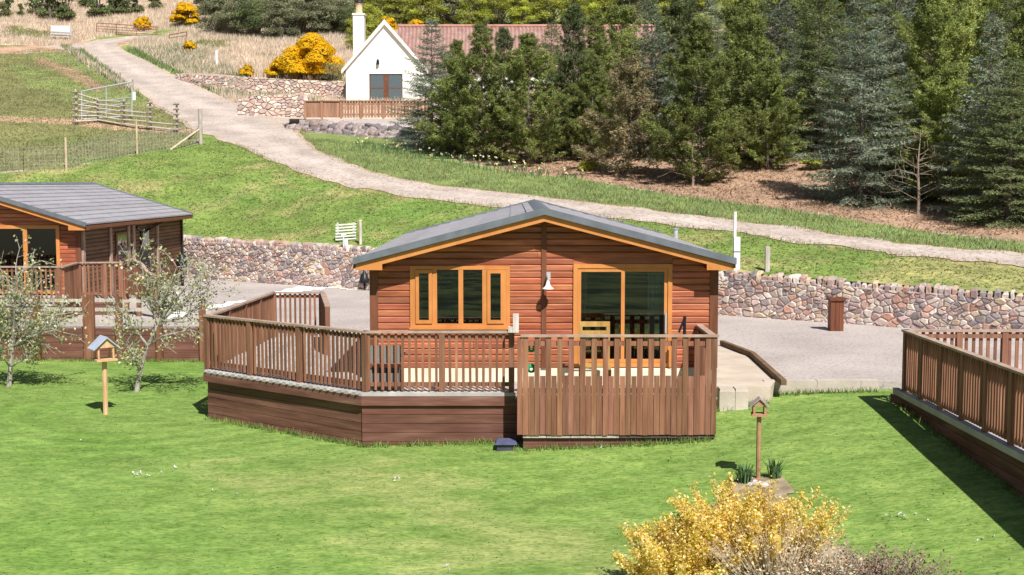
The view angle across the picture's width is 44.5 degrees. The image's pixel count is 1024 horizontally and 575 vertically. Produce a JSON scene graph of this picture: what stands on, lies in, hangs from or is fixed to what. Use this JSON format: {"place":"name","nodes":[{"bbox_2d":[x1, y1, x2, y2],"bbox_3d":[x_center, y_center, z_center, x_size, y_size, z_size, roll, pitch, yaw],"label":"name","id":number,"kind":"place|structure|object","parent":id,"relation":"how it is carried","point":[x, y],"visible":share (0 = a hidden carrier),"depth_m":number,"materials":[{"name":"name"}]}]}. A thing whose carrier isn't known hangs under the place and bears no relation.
{"place":"outdoors","nodes":[
{"label":"outdoors","id":0,"kind":"place"},
{"bbox_2d":[0,356,1023,574],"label":"lawn","id":1,"kind":"structure","parent":0,"point":[869,480],"depth_m":18.79,"materials":[{"name":"green plant"}]},
{"bbox_2d":[0,229,90,386],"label":"blossoming sapling","id":2,"kind":"object","parent":1,"relation":"on","point":[16,321],"visible":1,"depth_m":27.65,"materials":[{"name":"green plant"}]},
{"bbox_2d":[87,335,120,414],"bbox_3d":[-8.044,1.782,24.732,0.529,1.668,0.423,-4,6,-36],"label":"bird table","id":3,"kind":"object","parent":1,"relation":"on","point":[101,341],"visible":0.94,"depth_m":24.68,"materials":[{"name":"brown wood"}]},
{"bbox_2d":[99,229,244,391],"bbox_3d":[-7.511,0.569,26.980,3.294,3.682,1.862,2,5,18],"label":"blossoming sapling","id":4,"kind":"object","parent":1,"relation":"on","point":[159,300],"visible":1,"depth_m":27.01,"materials":[{"name":"green plant"}]},
{"bbox_2d":[203,292,718,448],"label":"deck","id":5,"kind":"structure","parent":1,"relation":"on","point":[321,384],"depth_m":21.62,"materials":[{"name":"brown wood"}]},
{"bbox_2d":[370,345,405,390],"bbox_3d":[-2.195,1.381,21.936,0.640,0.796,0.520,0,5,0],"label":"garden chair","id":6,"kind":"object","parent":5,"relation":"on","point":[392,354],"visible":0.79,"depth_m":21.71,"materials":[{"name":"grey wicker"}]},
{"bbox_2d":[579,321,610,387],"bbox_3d":[1.444,1.197,21.805,0.540,1.184,0.410,0,5,0],"label":"wooden chair","id":7,"kind":"object","parent":5,"relation":"on","point":[582,324],"visible":0.55,"depth_m":21.90,"materials":[{"name":"yellow wood"}]},
{"bbox_2d":[716,386,734,410],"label":"stone block","id":8,"kind":"structure","parent":1,"relation":"on","point":[725,396],"depth_m":22.51,"materials":[{"name":"stone"}]},
{"bbox_2d":[733,386,747,409],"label":"stone block","id":9,"kind":"structure","parent":1,"relation":"on","point":[741,397],"depth_m":22.50,"materials":[{"name":"stone"}]},
{"bbox_2d":[668,475,867,571],"bbox_3d":[2.839,3.297,16.450,3.309,0.459,5.432,0,5,0],"label":"flower bed","id":10,"kind":"object","parent":1,"relation":"on","point":[783,486],"visible":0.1,"depth_m":18.32,"materials":[{"name":"brown soil"}]},
{"bbox_2d":[611,511,759,574],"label":"yellow shrub","id":11,"kind":"object","parent":10,"relation":"on","point":[685,556],"visible":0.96,"depth_m":14.36,"materials":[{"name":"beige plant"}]},
{"bbox_2d":[651,472,852,574],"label":"yellow shrub","id":12,"kind":"object","parent":10,"relation":"on","point":[731,507],"visible":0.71,"depth_m":14.65,"materials":[{"name":"beige plant"}]},
{"bbox_2d":[749,396,769,478],"bbox_3d":[3.731,2.327,18.939,0.296,1.353,0.237,1,5,6],"label":"bird table","id":13,"kind":"object","parent":10,"relation":"on","point":[758,401],"visible":0.94,"depth_m":18.91,"materials":[{"name":"brown wood"}]},
{"bbox_2d":[701,516,853,574],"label":"dry clump","id":14,"kind":"object","parent":10,"relation":"on","point":[794,556],"visible":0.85,"depth_m":14.19,"materials":[{"name":"plant"}]},
{"bbox_2d":[773,539,896,574],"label":"dry clump","id":15,"kind":"object","parent":10,"relation":"on","point":[831,568],"visible":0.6,"depth_m":14.13,"materials":[{"name":"plant"}]},
{"bbox_2d":[797,534,961,574],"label":"brown shrub","id":16,"kind":"object","parent":10,"relation":"on","point":[872,566],"visible":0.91,"depth_m":14.21,"materials":[{"name":"brown plant"}]},
{"bbox_2d":[890,329,1023,497],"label":"deck","id":17,"kind":"structure","parent":1,"relation":"on","point":[968,402],"depth_m":19.07,"materials":[{"name":"brown wood"}]},
{"bbox_2d":[0,0,1023,292],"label":"hillside","id":18,"kind":"structure","parent":0,"point":[288,190],"depth_m":51.73,"materials":[{"name":"green plant"}]},
{"bbox_2d":[31,0,62,19],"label":"young tree","id":19,"kind":"object","parent":18,"relation":"on","point":[50,7],"visible":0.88,"depth_m":134.34,"materials":[{"name":"green plant"}]},
{"bbox_2d":[0,119,196,172],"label":"netting fence","id":20,"kind":"object","parent":18,"relation":"on","point":[66,145],"visible":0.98,"depth_m":57.27,"materials":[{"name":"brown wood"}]},
{"bbox_2d":[0,47,198,170],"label":"paddock grass","id":21,"kind":"structure","parent":18,"relation":"on","point":[69,114],"depth_m":75.45,"materials":[{"name":"green plant"}]},
{"bbox_2d":[81,81,132,118],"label":"metal gate","id":22,"kind":"structure","parent":18,"relation":"on","point":[131,103],"depth_m":75.27,"materials":[{"name":"metal"}]},
{"bbox_2d":[72,89,179,131],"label":"pole fence","id":23,"kind":"object","parent":18,"relation":"on","point":[123,106],"visible":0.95,"depth_m":72.38,"materials":[{"name":"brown wood"}]},
{"bbox_2d":[64,42,293,97],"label":"weed patch","id":24,"kind":"object","parent":18,"relation":"on","point":[141,54],"visible":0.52,"depth_m":103.86,"materials":[{"name":"beige plant"}]},
{"bbox_2d":[169,2,200,26],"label":"gorse bush","id":25,"kind":"object","parent":18,"relation":"on","point":[182,12],"visible":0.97,"depth_m":132.07,"materials":[{"name":"yellow plant"}]},
{"bbox_2d":[194,0,232,31],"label":"scrub tree","id":26,"kind":"object","parent":18,"relation":"on","point":[210,7],"visible":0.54,"depth_m":124.25,"materials":[{"name":"green plant"}]},
{"bbox_2d":[0,0,456,109],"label":"dead grass","id":27,"kind":"structure","parent":18,"relation":"on","point":[252,50],"depth_m":119.44,"materials":[{"name":"beige plant"}]},
{"bbox_2d":[212,0,253,35],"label":"scrub tree","id":28,"kind":"object","parent":18,"relation":"on","point":[223,16],"visible":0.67,"depth_m":121.65,"materials":[{"name":"green plant"}]},
{"bbox_2d":[229,0,273,36],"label":"scrub tree","id":29,"kind":"object","parent":18,"relation":"on","point":[254,23],"visible":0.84,"depth_m":120.86,"materials":[{"name":"green plant"}]},
{"bbox_2d":[175,73,345,96],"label":"rubble wall","id":30,"kind":"structure","parent":18,"relation":"on","point":[309,87],"depth_m":89.72,"materials":[{"name":"stone"}]},
{"bbox_2d":[236,94,313,117],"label":"rubble wall","id":31,"kind":"structure","parent":18,"relation":"on","point":[284,105],"depth_m":77.37,"materials":[{"name":"stone"}]},
{"bbox_2d":[257,0,300,37],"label":"scrub tree","id":32,"kind":"object","parent":18,"relation":"on","point":[276,10],"visible":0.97,"depth_m":119.69,"materials":[{"name":"green plant"}]},
{"bbox_2d":[271,0,327,34],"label":"scrub tree","id":33,"kind":"object","parent":18,"relation":"on","point":[299,9],"visible":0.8,"depth_m":121.54,"materials":[{"name":"green plant"}]},
{"bbox_2d":[276,32,344,77],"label":"gorse bush","id":34,"kind":"object","parent":18,"relation":"on","point":[305,54],"visible":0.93,"depth_m":95.69,"materials":[{"name":"yellow plant"}]},
{"bbox_2d":[301,0,337,32],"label":"scrub tree","id":35,"kind":"object","parent":18,"relation":"on","point":[323,2],"visible":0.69,"depth_m":122.55,"materials":[{"name":"green plant"}]},
{"bbox_2d":[308,0,355,31],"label":"scrub tree","id":36,"kind":"object","parent":18,"relation":"on","point":[336,5],"visible":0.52,"depth_m":123.05,"materials":[{"name":"green plant"}]},
{"bbox_2d":[330,5,355,33],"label":"scrub tree","id":37,"kind":"object","parent":18,"relation":"on","point":[345,15],"visible":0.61,"depth_m":121.94,"materials":[{"name":"green plant"}]},
{"bbox_2d":[284,119,419,139],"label":"boulder wall","id":38,"kind":"structure","parent":18,"relation":"on","point":[379,128],"depth_m":68.71,"materials":[{"name":"stone"}]},
{"bbox_2d":[344,2,385,35],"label":"scrub tree","id":39,"kind":"object","parent":18,"relation":"on","point":[372,25],"visible":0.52,"depth_m":120.12,"materials":[{"name":"green plant"}]},
{"bbox_2d":[381,0,420,23],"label":"scrub tree","id":40,"kind":"object","parent":18,"relation":"on","point":[399,11],"visible":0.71,"depth_m":128.47,"materials":[{"name":"green plant"}]},
{"bbox_2d":[403,0,451,23],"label":"scrub tree","id":41,"kind":"object","parent":18,"relation":"on","point":[424,13],"visible":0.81,"depth_m":126.16,"materials":[{"name":"green plant"}]},
{"bbox_2d":[381,18,475,151],"bbox_3d":[-4.041,-9.956,62.305,5.441,6.952,5.135,-2,5,-17],"label":"spruce tree","id":42,"kind":"object","parent":18,"relation":"on","point":[419,91],"visible":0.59,"depth_m":62.12,"materials":[{"name":"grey plant"}]},
{"bbox_2d":[427,0,469,23],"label":"scrub tree","id":43,"kind":"object","parent":18,"relation":"on","point":[453,6],"visible":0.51,"depth_m":127.92,"materials":[{"name":"green plant"}]},
{"bbox_2d":[410,57,491,153],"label":"pine tree","id":44,"kind":"object","parent":18,"relation":"on","point":[445,85],"visible":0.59,"depth_m":59.47,"materials":[{"name":"green plant"}]},
{"bbox_2d":[422,39,480,136],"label":"pine tree","id":45,"kind":"object","parent":18,"relation":"on","point":[456,49],"visible":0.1,"depth_m":65.12,"materials":[{"name":"green plant"}]},
{"bbox_2d":[354,136,583,179],"bbox_3d":[-2.994,-6.086,57.872,2.095,2.358,17.480,-4,6,-40],"label":"daffodil","id":46,"kind":"object","parent":18,"relation":"on","point":[467,158],"depth_m":57.06,"materials":[{"name":"green plant"}]},
{"bbox_2d":[453,0,492,23],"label":"scrub tree","id":47,"kind":"object","parent":18,"relation":"on","point":[472,12],"visible":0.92,"depth_m":126.74,"materials":[{"name":"green plant"}]},
{"bbox_2d":[436,16,520,159],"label":"pine tree","id":48,"kind":"object","parent":18,"relation":"on","point":[475,63],"visible":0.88,"depth_m":57.42,"materials":[{"name":"green plant"}]},
{"bbox_2d":[476,0,519,23],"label":"scrub tree","id":49,"kind":"object","parent":18,"relation":"on","point":[497,13],"visible":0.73,"depth_m":127.95,"materials":[{"name":"green plant"}]},
{"bbox_2d":[341,0,657,99],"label":"white house","id":50,"kind":"structure","parent":18,"relation":"on","point":[375,65],"depth_m":87.89,"materials":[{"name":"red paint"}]},
{"bbox_2d":[369,74,402,99],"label":"french window","id":51,"kind":"structure","parent":50,"relation":"in","point":[372,82],"depth_m":87.22,"materials":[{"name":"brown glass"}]},
{"bbox_2d":[479,26,529,139],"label":"pine tree","id":52,"kind":"object","parent":18,"relation":"on","point":[504,40],"visible":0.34,"depth_m":64.20,"materials":[{"name":"green plant"}]},
{"bbox_2d":[506,0,537,23],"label":"scrub tree","id":53,"kind":"object","parent":18,"relation":"on","point":[520,14],"visible":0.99,"depth_m":126.83,"materials":[{"name":"green plant"}]},
{"bbox_2d":[485,31,578,163],"bbox_3d":[0.917,-8.367,56.570,4.294,6.297,5.057,0,5,3],"label":"pine tree","id":54,"kind":"object","parent":18,"relation":"on","point":[522,97],"visible":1,"depth_m":56.05,"materials":[{"name":"green plant"}]},
{"bbox_2d":[522,21,575,140],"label":"spruce tree","id":55,"kind":"object","parent":18,"relation":"on","point":[546,46],"visible":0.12,"depth_m":64.49,"materials":[{"name":"green plant"}]},
{"bbox_2d":[527,0,571,23],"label":"scrub tree","id":56,"kind":"object","parent":18,"relation":"on","point":[547,14],"visible":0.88,"depth_m":127.65,"materials":[{"name":"green plant"}]},
{"bbox_2d":[537,2,609,153],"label":"pine tree","id":57,"kind":"object","parent":18,"relation":"on","point":[570,45],"visible":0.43,"depth_m":59.02,"materials":[{"name":"green plant"}]},
{"bbox_2d":[556,8,625,136],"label":"pine tree","id":58,"kind":"object","parent":18,"relation":"on","point":[598,32],"visible":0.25,"depth_m":62.48,"materials":[{"name":"green plant"}]},
{"bbox_2d":[555,51,630,159],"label":"pine tree","id":59,"kind":"object","parent":18,"relation":"on","point":[593,88],"visible":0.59,"depth_m":57.24,"materials":[{"name":"green plant"}]},
{"bbox_2d":[584,0,620,23],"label":"scrub tree","id":60,"kind":"object","parent":18,"relation":"on","point":[593,5],"visible":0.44,"depth_m":126.45,"materials":[{"name":"green plant"}]},
{"bbox_2d":[570,54,681,174],"bbox_3d":[4.967,-7.072,52.919,4.726,5.524,3.493,1,5,13],"label":"pine tree","id":61,"kind":"object","parent":18,"relation":"on","point":[625,106],"visible":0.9,"depth_m":52.56,"materials":[{"name":"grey plant"}]},
{"bbox_2d":[588,4,669,125],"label":"pine tree","id":62,"kind":"object","parent":18,"relation":"on","point":[622,38],"visible":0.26,"depth_m":66.11,"materials":[{"name":"green plant"}]},
{"bbox_2d":[235,136,1023,261],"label":"verge grass","id":63,"kind":"structure","parent":18,"relation":"on","point":[707,201],"depth_m":46.66,"materials":[{"name":"green plant"}]},
{"bbox_2d":[236,123,1022,265],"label":"edge straw","id":64,"kind":"object","parent":18,"relation":"on","point":[778,223],"visible":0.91,"depth_m":43.23,"materials":[{"name":"beige plant"}]},
{"bbox_2d":[606,0,658,23],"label":"scrub tree","id":65,"kind":"object","parent":18,"relation":"on","point":[630,3],"visible":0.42,"depth_m":124.00,"materials":[{"name":"green plant"}]},
{"bbox_2d":[609,0,697,161],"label":"spruce tree","id":66,"kind":"object","parent":18,"relation":"on","point":[650,49],"visible":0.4,"depth_m":57.48,"materials":[{"name":"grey plant"}]},
{"bbox_2d":[644,0,701,136],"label":"pine tree","id":67,"kind":"object","parent":18,"relation":"on","point":[677,8],"visible":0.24,"depth_m":62.99,"materials":[{"name":"green plant"}]},
{"bbox_2d":[635,14,760,183],"bbox_3d":[7.489,-7.396,50.381,4.814,7.219,5.371,2,5,25],"label":"pine tree","id":68,"kind":"object","parent":18,"relation":"on","point":[715,131],"visible":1,"depth_m":49.84,"materials":[{"name":"green plant"}]},
{"bbox_2d":[679,0,741,142],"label":"spruce tree","id":69,"kind":"object","parent":18,"relation":"on","point":[717,41],"visible":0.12,"depth_m":61.73,"materials":[{"name":"green plant"}]},
{"bbox_2d":[433,115,1023,234],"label":"needle litter","id":70,"kind":"object","parent":18,"relation":"on","point":[749,196],"visible":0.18,"depth_m":49.62,"materials":[{"name":"brown plant"}]},
{"bbox_2d":[694,3,764,115],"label":"pine tree","id":71,"kind":"object","parent":18,"relation":"on","point":[728,12],"visible":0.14,"depth_m":63.51,"materials":[{"name":"green plant"}]},
{"bbox_2d":[713,0,774,102],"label":"pine tree","id":72,"kind":"object","parent":18,"relation":"on","point":[751,5],"visible":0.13,"depth_m":70.73,"materials":[{"name":"green plant"}]},
{"bbox_2d":[688,12,807,161],"bbox_3d":[10.290,-8.605,55.323,5.431,7.023,4.504,1,5,8],"label":"pine tree","id":73,"kind":"object","parent":18,"relation":"on","point":[743,62],"visible":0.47,"depth_m":54.74,"materials":[{"name":"green plant"}]},
{"bbox_2d":[729,59,808,168],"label":"pine tree","id":74,"kind":"object","parent":18,"relation":"on","point":[775,113],"visible":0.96,"depth_m":53.04,"materials":[{"name":"green plant"}]},
{"bbox_2d":[735,0,815,137],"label":"spruce tree","id":75,"kind":"object","parent":18,"relation":"on","point":[776,32],"visible":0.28,"depth_m":60.71,"materials":[{"name":"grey plant"}]},
{"bbox_2d":[753,0,836,113],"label":"pine tree","id":76,"kind":"object","parent":18,"relation":"on","point":[796,3],"visible":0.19,"depth_m":65.33,"materials":[{"name":"green plant"}]},
{"bbox_2d":[779,0,869,160],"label":"spruce tree","id":77,"kind":"object","parent":18,"relation":"on","point":[817,55],"visible":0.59,"depth_m":55.61,"materials":[{"name":"green plant"}]},
{"bbox_2d":[796,0,884,131],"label":"pine tree","id":78,"kind":"object","parent":18,"relation":"on","point":[840,12],"visible":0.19,"depth_m":59.14,"materials":[{"name":"green plant"}]},
{"bbox_2d":[787,0,942,212],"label":"spruce tree","id":79,"kind":"object","parent":18,"relation":"on","point":[863,146],"visible":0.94,"depth_m":44.90,"materials":[{"name":"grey plant"}]},
{"bbox_2d":[814,0,918,117],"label":"pine tree","id":80,"kind":"object","parent":18,"relation":"on","point":[876,11],"visible":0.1,"depth_m":62.84,"materials":[{"name":"green plant"}]},
{"bbox_2d":[823,0,929,179],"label":"spruce tree","id":81,"kind":"object","parent":18,"relation":"on","point":[900,46],"visible":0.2,"depth_m":51.04,"materials":[{"name":"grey plant"}]},
{"bbox_2d":[852,74,949,203],"bbox_3d":[14.473,-5.356,46.149,3.521,4.998,3.993,-4,6,-37],"label":"spruce tree","id":82,"kind":"object","parent":18,"relation":"on","point":[909,168],"visible":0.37,"depth_m":45.70,"materials":[{"name":"green plant"}]},
{"bbox_2d":[882,127,945,213],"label":"bare tree","id":83,"kind":"object","parent":18,"relation":"on","point":[918,186],"visible":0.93,"depth_m":42.94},
{"bbox_2d":[863,0,1001,181],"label":"pine tree","id":84,"kind":"object","parent":18,"relation":"on","point":[924,27],"visible":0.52,"depth_m":47.42,"materials":[{"name":"green plant"}]},
{"bbox_2d":[892,60,991,202],"bbox_3d":[15.746,-5.358,44.630,4.335,5.398,3.681,-1,5,-10],"label":"pine tree","id":85,"kind":"object","parent":18,"relation":"on","point":[943,88],"visible":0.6,"depth_m":44.46,"materials":[{"name":"green plant"}]},
{"bbox_2d":[880,0,1008,164],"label":"pine tree","id":86,"kind":"object","parent":18,"relation":"on","point":[972,6],"visible":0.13,"depth_m":49.81,"materials":[{"name":"green plant"}]},
{"bbox_2d":[900,0,1023,120],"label":"pine tree","id":87,"kind":"object","parent":18,"relation":"on","point":[992,3],"visible":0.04,"depth_m":56.38,"materials":[{"name":"green plant"}]},
{"bbox_2d":[925,13,1023,221],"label":"spruce tree","id":88,"kind":"object","parent":18,"relation":"on","point":[976,109],"visible":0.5,"depth_m":41.77,"materials":[{"name":"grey plant"}]},
{"bbox_2d":[942,56,1023,231],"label":"spruce tree","id":89,"kind":"object","parent":18,"relation":"on","point":[1009,186],"visible":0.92,"depth_m":39.95,"materials":[{"name":"green plant"}]},
{"bbox_2d":[953,0,1023,205],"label":"pine tree","id":90,"kind":"object","parent":18,"relation":"on","point":[1015,33],"visible":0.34,"depth_m":43.01,"materials":[{"name":"green plant"}]},
{"bbox_2d":[953,0,1023,175],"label":"spruce tree","id":91,"kind":"object","parent":18,"relation":"on","point":[1005,10],"visible":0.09,"depth_m":48.85,"materials":[{"name":"green plant"}]},
{"bbox_2d":[2,278,1022,420],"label":"gravel yard","id":92,"kind":"structure","parent":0,"point":[791,349],"depth_m":30.34,"materials":[{"name":"grey gravel"}]},
{"bbox_2d":[0,260,157,319],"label":"deck","id":93,"kind":"structure","parent":92,"relation":"on","point":[72,279],"depth_m":34.79,"materials":[{"name":"brown wood"}]},
{"bbox_2d":[0,182,192,297],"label":"timber lodge","id":94,"kind":"structure","parent":92,"relation":"on","point":[69,222],"depth_m":39.53,"materials":[{"name":"brown wood"}]},
{"bbox_2d":[115,232,127,263],"bbox_3d":[-12.292,-1.242,39.441,0.046,1.000,1.000,0,5,2],"label":"window","id":95,"kind":"structure","parent":94,"relation":"in","point":[120,237],"depth_m":39.38,"materials":[{"name":"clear glass"}]},
{"bbox_2d":[0,294,205,361],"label":"board fence","id":96,"kind":"object","parent":92,"relation":"on","point":[185,350],"visible":0.35,"depth_m":31.83,"materials":[{"name":"brown wood"}]},
{"bbox_2d":[352,199,736,384],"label":"timber lodge","id":97,"kind":"structure","parent":92,"relation":"on","point":[539,267],"depth_m":22.57,"materials":[{"name":"brown wood"}]},
{"bbox_2d":[409,266,509,329],"bbox_3d":[-0.935,0.183,22.564,1.840,1.144,0.135,0,5,0],"label":"window frame","id":98,"kind":"structure","parent":97,"relation":"in","point":[415,324],"depth_m":22.54,"materials":[{"name":"orange wood"}]},
{"bbox_2d":[183,234,1023,333],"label":"stone wall","id":99,"kind":"structure","parent":92,"relation":"on","point":[759,294],"depth_m":34.12,"materials":[{"name":"grey stone"}]},
{"bbox_2d":[717,347,773,402],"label":"sand ramp","id":100,"kind":"structure","parent":92,"relation":"on","point":[735,369],"depth_m":24.17,"materials":[{"name":"beige sand"}]},
{"bbox_2d":[720,340,786,384],"bbox_3d":[5.030,1.500,25.828,0.364,0.100,5.748,0,5,-2],"label":"timber edging","id":101,"kind":"object","parent":92,"relation":"on","point":[769,369],"visible":1,"depth_m":25.72,"materials":[{"name":"brown wood"}]},
{"bbox_2d":[763,379,878,393],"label":"concrete kerb","id":102,"kind":"structure","parent":92,"relation":"on","point":[824,385],"depth_m":23.42,"materials":[{"name":"beige concrete"}]},
{"bbox_2d":[826,297,845,330],"bbox_3d":[8.154,0.676,31.530,0.400,0.817,0.400,0,5,0],"label":"litter bin","id":103,"kind":"object","parent":92,"relation":"on","point":[835,313],"visible":1,"depth_m":31.38,"materials":[{"name":"brown wood"}]},
{"bbox_2d":[82,34,1023,266],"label":"track","id":104,"kind":"structure","parent":0,"point":[272,136],"depth_m":55.91,"materials":[{"name":"grey gravel"}]},
{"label":"terrace","id":105,"kind":"structure","parent":0,"visible":0},
{"bbox_2d":[304,100,429,118],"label":"picket fence","id":106,"kind":"object","parent":105,"relation":"on","point":[321,109],"visible":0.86,"depth_m":70.97,"materials":[{"name":"brown wood"}]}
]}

